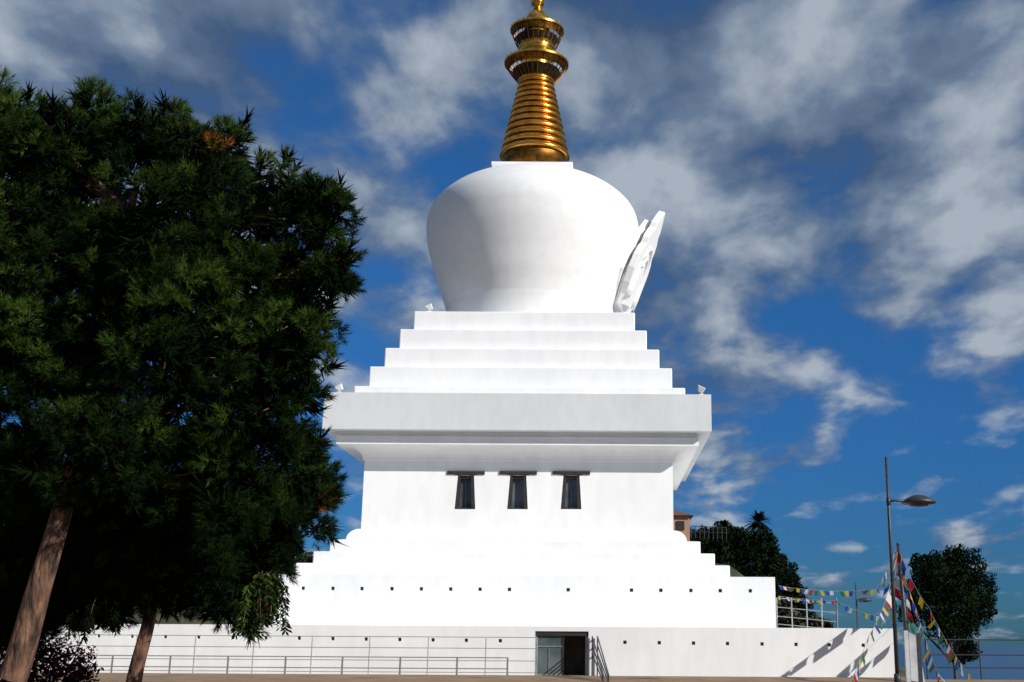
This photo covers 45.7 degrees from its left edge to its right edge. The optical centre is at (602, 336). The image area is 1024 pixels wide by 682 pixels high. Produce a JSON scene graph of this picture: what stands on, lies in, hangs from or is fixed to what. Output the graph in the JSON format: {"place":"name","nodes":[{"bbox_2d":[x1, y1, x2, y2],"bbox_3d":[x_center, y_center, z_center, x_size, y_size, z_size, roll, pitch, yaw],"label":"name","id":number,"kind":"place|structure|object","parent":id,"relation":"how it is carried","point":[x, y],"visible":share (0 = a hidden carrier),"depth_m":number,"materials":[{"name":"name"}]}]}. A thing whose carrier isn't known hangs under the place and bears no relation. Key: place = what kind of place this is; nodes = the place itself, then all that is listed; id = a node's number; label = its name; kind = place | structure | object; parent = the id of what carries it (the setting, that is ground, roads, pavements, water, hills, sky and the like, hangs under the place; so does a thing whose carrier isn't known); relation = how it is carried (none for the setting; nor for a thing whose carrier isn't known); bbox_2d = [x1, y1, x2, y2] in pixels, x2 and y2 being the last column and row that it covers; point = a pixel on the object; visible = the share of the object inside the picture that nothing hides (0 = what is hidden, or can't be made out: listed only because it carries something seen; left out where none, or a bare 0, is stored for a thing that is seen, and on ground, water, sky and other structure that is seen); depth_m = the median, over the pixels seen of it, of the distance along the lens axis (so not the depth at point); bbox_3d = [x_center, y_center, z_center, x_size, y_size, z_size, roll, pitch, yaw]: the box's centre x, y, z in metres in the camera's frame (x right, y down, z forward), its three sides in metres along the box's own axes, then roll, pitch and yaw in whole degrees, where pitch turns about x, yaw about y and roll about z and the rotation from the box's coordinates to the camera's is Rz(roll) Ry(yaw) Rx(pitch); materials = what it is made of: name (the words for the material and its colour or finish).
{"place":"outdoors","nodes":[
{"label":"outdoors","id":0,"kind":"place"},
{"bbox_2d":[0,672,1023,681],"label":"plaza ground","id":1,"kind":"structure","parent":0,"point":[174,677],"depth_m":42.89,"materials":[{"name":"beige concrete"}]},
{"bbox_2d":[0,633,103,681],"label":"bougainvillea bush","id":2,"kind":"object","parent":1,"relation":"on","point":[57,670],"visible":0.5,"depth_m":28.77,"materials":[{"name":"green plant"}]},
{"bbox_2d":[0,426,349,681],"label":"pine tree","id":3,"kind":"object","parent":1,"relation":"on","point":[111,553],"visible":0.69,"depth_m":24.08,"materials":[{"name":"green plant"}]},
{"bbox_2d":[0,63,371,681],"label":"pine tree","id":4,"kind":"object","parent":1,"relation":"on","point":[146,278],"visible":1,"depth_m":21.99,"materials":[{"name":"green plant"}]},
{"bbox_2d":[65,571,292,643],"bbox_3d":[-7.915,5.055,22.606,4.100,1.379,1.218,1,-14,-3],"label":"drooping branch","id":5,"kind":"object","parent":4,"relation":"attached to","point":[266,593],"visible":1,"depth_m":22.50,"materials":[{"name":"green plant"}]},
{"bbox_2d":[54,634,537,675],"bbox_3d":[-13.617,12.257,46.597,22.238,1.443,0.044,0,-14,0],"label":"metal railing","id":6,"kind":"object","parent":1,"relation":"on","point":[368,671],"visible":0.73,"depth_m":46.56,"materials":[{"name":"metal"}]},
{"bbox_2d":[0,624,894,676],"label":"wall","id":7,"kind":"structure","parent":1,"relation":"on","point":[710,652],"depth_m":47.42,"materials":[{"name":"white paint"}]},
{"bbox_2d":[65,634,864,646],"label":"weep hole linings","id":8,"kind":"object","parent":7,"relation":"on","point":[500,640],"visible":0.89,"depth_m":47.61,"materials":[{"name":"black"}]},
{"bbox_2d":[272,0,775,627],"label":"buddhist stupa","id":9,"kind":"object","parent":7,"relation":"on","point":[520,428],"visible":1,"depth_m":58.43,"materials":[{"name":"white paint"}]},
{"bbox_2d":[335,384,342,391],"bbox_3d":[-12.699,2.463,58.129,0.456,0.499,0.361,0,-14,0],"label":"floodlight","id":10,"kind":"object","parent":9,"relation":"on","point":[339,387],"visible":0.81,"depth_m":58.00,"materials":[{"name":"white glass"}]},
{"bbox_2d":[424,303,432,310],"bbox_3d":[-9.032,-1.521,62.802,0.456,0.499,0.361,0,-14,0],"label":"floodlight","id":11,"kind":"object","parent":9,"relation":"on","point":[428,307],"visible":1,"depth_m":62.67,"materials":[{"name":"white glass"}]},
{"bbox_2d":[447,471,589,508],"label":"windows","id":12,"kind":"structure","parent":9,"relation":"in","point":[465,493],"depth_m":58.62,"materials":[{"name":"grey glass"}]},
{"bbox_2d":[622,304,629,312],"bbox_3d":[1.240,-1.478,62.807,0.390,0.539,0.361,0,-14,0],"label":"floodlight","id":13,"kind":"object","parent":9,"relation":"on","point":[625,308],"visible":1,"depth_m":62.67,"materials":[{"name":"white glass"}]},
{"bbox_2d":[698,385,705,393],"bbox_3d":[4.794,2.548,58.134,0.390,0.539,0.361,0,-14,0],"label":"floodlight","id":14,"kind":"object","parent":9,"relation":"on","point":[701,389],"visible":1,"depth_m":58.00,"materials":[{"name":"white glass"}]},
{"bbox_2d":[535,631,588,675],"bbox_3d":[-1.590,12.534,47.881,2.093,1.673,0.890,0,-14,0],"label":"door frame and leaf","id":15,"kind":"object","parent":7,"relation":"attached to","point":[557,649],"visible":0.9,"depth_m":47.64,"materials":[{"name":"grey glass"}]},
{"bbox_2d":[776,597,837,627],"bbox_3d":[9.921,13.423,58.509,2.959,1.566,0.060,0,-14,0],"label":"terrace railing","id":16,"kind":"object","parent":7,"relation":"on","point":[792,617],"visible":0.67,"depth_m":58.49,"materials":[{"name":"metal"}]},
{"bbox_2d":[835,599,837,627],"bbox_3d":[10.779,13.681,55.351,0.052,3.250,0.060,0,-14,0],"label":"flagpole","id":17,"kind":"object","parent":7,"relation":"on","point":[836,613],"visible":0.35,"depth_m":55.57,"materials":[{"name":"metal"}]},
{"bbox_2d":[591,636,608,681],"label":"ramp handrail","id":18,"kind":"object","parent":1,"relation":"on","point":[601,673],"visible":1,"depth_m":43.83,"materials":[{"name":"metal"}]},
{"bbox_2d":[896,542,910,673],"bbox_3d":[12.300,11.029,49.009,0.474,5.323,0.240,0,-14,0],"label":"flagpole","id":19,"kind":"object","parent":1,"relation":"on","point":[904,614],"visible":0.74,"depth_m":49.06,"materials":[{"name":"metal"}]},
{"bbox_2d":[778,548,972,681],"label":"prayer flags","id":20,"kind":"object","parent":19,"relation":"hanging from","point":[910,585],"visible":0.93,"depth_m":48.74,"materials":[{"name":"fabric"}]},
{"bbox_2d":[885,457,935,681],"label":"street lamp","id":21,"kind":"object","parent":1,"relation":"on","point":[918,500],"visible":1,"depth_m":39.44,"materials":[{"name":"metal"}]},
{"bbox_2d":[903,631,924,681],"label":"information board","id":22,"kind":"object","parent":1,"relation":"on","point":[912,647],"visible":1,"depth_m":40.14,"materials":[{"name":"paint"}]},
{"bbox_2d":[924,639,1023,679],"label":"cliff edge railing","id":23,"kind":"object","parent":1,"relation":"on","point":[979,655],"visible":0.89,"depth_m":44.88,"materials":[{"name":"metal"}]},
{"bbox_2d":[0,0,1023,645],"label":"sky","id":24,"kind":"structure","parent":0,"point":[837,262],"materials":[{"name":"blue"}]},
{"bbox_2d":[124,563,904,676],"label":"hillside terrain","id":25,"kind":"structure","parent":0,"point":[734,572],"depth_m":93.06,"materials":[{"name":"green plant"}]},
{"bbox_2d":[291,546,312,562],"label":"hillside trees","id":26,"kind":"object","parent":25,"relation":"on","point":[307,557],"visible":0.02,"depth_m":110.12,"materials":[{"name":"green plant"}]},
{"bbox_2d":[673,510,726,540],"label":"hilltop house","id":27,"kind":"structure","parent":25,"relation":"on","point":[681,522],"depth_m":111.10,"materials":[{"name":"paint"}]},
{"bbox_2d":[714,519,729,530],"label":"palm tree","id":28,"kind":"object","parent":25,"relation":"on","point":[724,522],"visible":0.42,"depth_m":119.75,"materials":[{"name":"green plant"}]},
{"bbox_2d":[690,521,815,617],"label":"hillside trees","id":29,"kind":"object","parent":25,"relation":"on","point":[736,553],"visible":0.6,"depth_m":114.67,"materials":[{"name":"green plant"}]},
{"bbox_2d":[743,510,770,532],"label":"palm tree","id":30,"kind":"object","parent":25,"relation":"on","point":[757,523],"visible":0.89,"depth_m":119.83,"materials":[{"name":"green plant"}]},
{"bbox_2d":[776,600,833,627],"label":"hillside scrub","id":31,"kind":"object","parent":25,"relation":"on","point":[786,612],"visible":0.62,"depth_m":97.24,"materials":[{"name":"green plant"}]},
{"bbox_2d":[855,583,872,627],"bbox_3d":[13.156,14.993,60.180,0.833,5.370,0.833,11,-18,-36],"label":"street lamp","id":32,"kind":"object","parent":25,"relation":"on","point":[864,599],"visible":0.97,"depth_m":60.43,"materials":[{"name":"metal"}]},
{"bbox_2d":[896,544,999,678],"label":"umbrella pine tree","id":33,"kind":"object","parent":25,"relation":"on","point":[954,582],"visible":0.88,"depth_m":72.80,"materials":[{"name":"green plant"}]},
{"bbox_2d":[898,645,1023,679],"bbox_3d":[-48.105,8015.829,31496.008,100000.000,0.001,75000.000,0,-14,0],"label":"sea","id":34,"kind":"structure","parent":0,"point":[991,673],"depth_m":3863.16,"materials":[{"name":"blue liquid"}]}
]}

